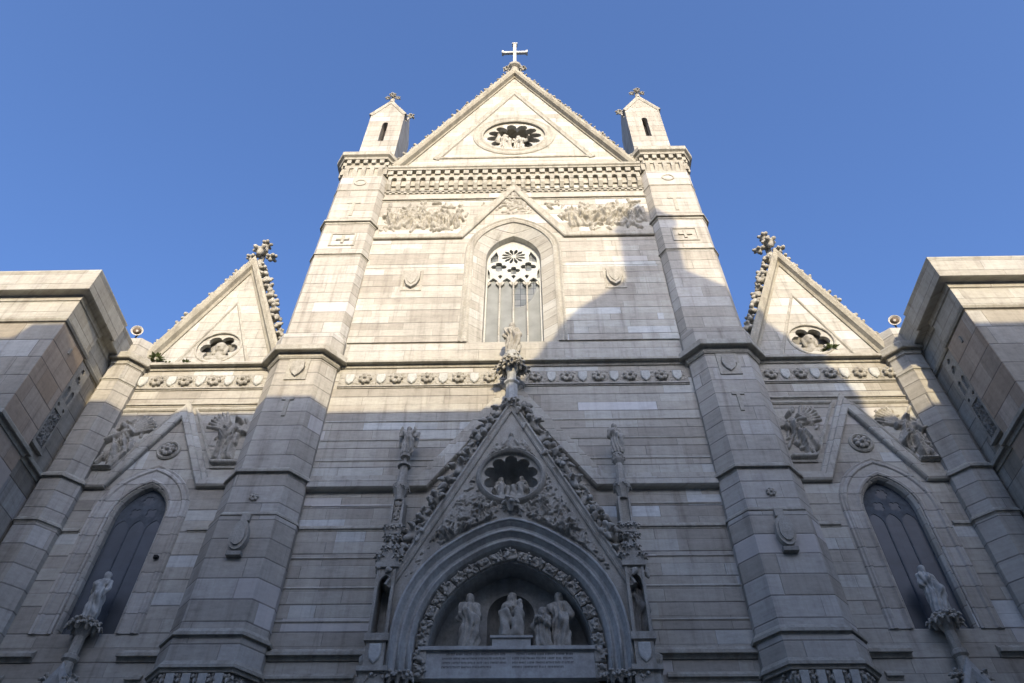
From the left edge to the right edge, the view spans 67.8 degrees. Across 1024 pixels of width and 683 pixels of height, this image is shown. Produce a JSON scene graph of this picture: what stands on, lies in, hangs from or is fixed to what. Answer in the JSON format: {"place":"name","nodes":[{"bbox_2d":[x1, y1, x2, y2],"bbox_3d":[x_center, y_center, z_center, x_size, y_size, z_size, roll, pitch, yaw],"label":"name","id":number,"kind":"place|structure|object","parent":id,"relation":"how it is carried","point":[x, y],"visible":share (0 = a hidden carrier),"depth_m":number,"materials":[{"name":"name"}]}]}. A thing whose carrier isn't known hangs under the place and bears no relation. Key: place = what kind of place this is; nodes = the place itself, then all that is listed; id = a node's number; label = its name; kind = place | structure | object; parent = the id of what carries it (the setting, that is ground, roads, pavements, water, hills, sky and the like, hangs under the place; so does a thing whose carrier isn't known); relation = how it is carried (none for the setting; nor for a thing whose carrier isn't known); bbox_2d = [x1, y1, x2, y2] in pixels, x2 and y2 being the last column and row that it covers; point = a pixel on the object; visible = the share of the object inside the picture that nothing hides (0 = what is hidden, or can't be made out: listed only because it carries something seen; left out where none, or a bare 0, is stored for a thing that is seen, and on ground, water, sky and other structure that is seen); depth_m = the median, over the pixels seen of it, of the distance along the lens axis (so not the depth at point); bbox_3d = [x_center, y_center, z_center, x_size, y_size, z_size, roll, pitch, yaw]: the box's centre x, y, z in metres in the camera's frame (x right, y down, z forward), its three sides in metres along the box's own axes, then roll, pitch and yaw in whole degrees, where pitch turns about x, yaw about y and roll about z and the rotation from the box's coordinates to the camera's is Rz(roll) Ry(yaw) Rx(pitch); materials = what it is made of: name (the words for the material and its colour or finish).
{"place":"outdoors","nodes":[
{"label":"outdoors","id":0,"kind":"place"},
{"bbox_2d":[0,270,132,543],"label":"side palace","id":1,"kind":"structure","parent":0,"point":[64,334],"depth_m":23.68,"materials":[{"name":"stone"}]},
{"bbox_2d":[0,42,1023,682],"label":"cathedral","id":2,"kind":"structure","parent":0,"point":[780,492],"depth_m":22.71,"materials":[{"name":"stone"}]},
{"bbox_2d":[82,571,113,619],"bbox_3d":[-10.764,6.588,19.828,0.577,1.381,0.448,-10,-50,9],"label":"statue","id":3,"kind":"object","parent":2,"relation":"on","point":[101,588],"visible":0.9,"depth_m":19.65,"materials":[{"name":"stone"}]},
{"bbox_2d":[28,465,189,634],"bbox_3d":[-10.839,5.985,21.584,2.860,5.664,0.975,-1,-49,1],"label":"window","id":4,"kind":"structure","parent":2,"relation":"in","point":[122,549],"depth_m":21.22,"materials":[{"name":"grey stone"}]},
{"bbox_2d":[131,326,143,337],"bbox_3d":[-13.601,-0.294,27.682,0.403,0.476,0.406,-1,-49,1],"label":"loudspeaker","id":5,"kind":"object","parent":2,"relation":"on","point":[137,330],"visible":1,"depth_m":27.65,"materials":[{"name":"paint"}]},
{"bbox_2d":[149,351,165,361],"bbox_3d":[-12.662,0.532,27.221,0.636,0.231,0.564,10,-50,-8],"label":"weed","id":6,"kind":"object","parent":2,"relation":"attached to","point":[159,358],"visible":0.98,"depth_m":27.14,"materials":[{"name":"green plant"}]},
{"bbox_2d":[399,426,420,455],"bbox_3d":[-3.167,3.016,23.160,0.663,1.134,0.459,-1,-49,1],"label":"statue","id":7,"kind":"object","parent":2,"relation":"on","point":[409,439],"visible":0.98,"depth_m":23.20,"materials":[{"name":"stone"}]},
{"bbox_2d":[455,593,481,645],"bbox_3d":[-1.103,7.048,19.152,0.682,1.597,0.511,-1,-49,1],"label":"statue","id":8,"kind":"object","parent":2,"relation":"on","point":[468,617],"visible":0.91,"depth_m":18.97,"materials":[{"name":"stone"}]},
{"bbox_2d":[494,477,510,494],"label":"statue","id":9,"kind":"object","parent":2,"relation":"on","point":[501,487],"visible":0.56,"depth_m":21.71,"materials":[{"name":"stone"}]},
{"bbox_2d":[495,134,513,148],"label":"statue","id":10,"kind":"object","parent":2,"relation":"on","point":[505,141],"visible":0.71,"depth_m":39.96,"materials":[{"name":"beige stone"}]},
{"bbox_2d":[498,593,524,634],"bbox_3d":[-0.007,6.998,19.418,0.672,1.476,0.908,-1,-49,1],"label":"statue","id":11,"kind":"object","parent":2,"relation":"on","point":[511,613],"visible":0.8,"depth_m":18.99,"materials":[{"name":"stone"}]},
{"bbox_2d":[502,322,521,354],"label":"statue","id":12,"kind":"object","parent":2,"relation":"on","point":[512,335],"visible":0.88,"depth_m":26.21,"materials":[{"name":"stone"}]},
{"bbox_2d":[457,217,567,342],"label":"window","id":13,"kind":"structure","parent":2,"relation":"in","point":[513,270],"depth_m":30.79,"materials":[{"name":"stone"}]},
{"bbox_2d":[510,476,528,494],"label":"statue","id":14,"kind":"object","parent":2,"relation":"on","point":[521,486],"visible":0.61,"depth_m":21.69,"materials":[{"name":"stone"}]},
{"bbox_2d":[512,134,529,147],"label":"statue","id":15,"kind":"object","parent":2,"relation":"on","point":[519,141],"visible":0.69,"depth_m":39.75,"materials":[{"name":"beige stone"}]},
{"bbox_2d":[530,607,552,644],"bbox_3d":[0.776,7.147,18.941,0.550,1.167,0.676,-23,-53,19],"label":"statue","id":16,"kind":"object","parent":2,"relation":"on","point":[540,624],"visible":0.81,"depth_m":18.77,"materials":[{"name":"stone"}]},
{"bbox_2d":[541,592,574,644],"bbox_3d":[1.157,7.019,19.145,0.847,1.649,0.633,-16,-51,14],"label":"statue","id":17,"kind":"object","parent":2,"relation":"on","point":[560,612],"visible":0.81,"depth_m":19.02,"materials":[{"name":"stone"}]},
{"bbox_2d":[607,423,624,453],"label":"statue","id":18,"kind":"object","parent":2,"relation":"on","point":[615,435],"visible":0.94,"depth_m":22.84,"materials":[{"name":"stone"}]},
{"bbox_2d":[631,583,653,630],"bbox_3d":[3.106,6.614,18.839,0.647,1.597,0.551,-1,-49,1],"label":"statue","id":19,"kind":"object","parent":2,"relation":"on","point":[639,608],"visible":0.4,"depth_m":18.62,"materials":[{"name":"grey stone"}]},
{"bbox_2d":[821,343,839,351],"bbox_3d":[11.319,0.259,27.169,0.724,0.235,0.550,-13,-50,11],"label":"weed","id":20,"kind":"object","parent":2,"relation":"attached to","point":[829,346],"visible":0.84,"depth_m":27.05,"materials":[{"name":"green plant"}]},
{"bbox_2d":[888,315,900,327],"bbox_3d":[13.632,-0.661,27.176,0.403,0.476,0.406,-1,-49,1],"label":"loudspeaker","id":21,"kind":"object","parent":2,"relation":"on","point":[894,320],"visible":1,"depth_m":27.15,"materials":[{"name":"paint"}]},
{"bbox_2d":[839,458,1004,628],"bbox_3d":[10.816,5.693,21.182,2.860,5.664,0.975,-1,-49,1],"label":"window","id":22,"kind":"structure","parent":2,"relation":"in","point":[905,538],"depth_m":20.82,"materials":[{"name":"grey stone"}]},
{"bbox_2d":[915,565,951,612],"bbox_3d":[10.703,6.294,19.425,0.594,1.381,0.467,8,-49,-6],"label":"statue","id":23,"kind":"object","parent":2,"relation":"on","point":[933,588],"visible":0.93,"depth_m":19.26,"materials":[{"name":"stone"}]},
{"bbox_2d":[0,0,1023,343],"label":"sky","id":24,"kind":"structure","parent":0,"point":[150,145],"materials":[{"name":"blue"}]},
{"bbox_2d":[899,256,1023,516],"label":"side palace","id":25,"kind":"structure","parent":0,"point":[963,323],"depth_m":23.26,"materials":[{"name":"stone"}]}
]}

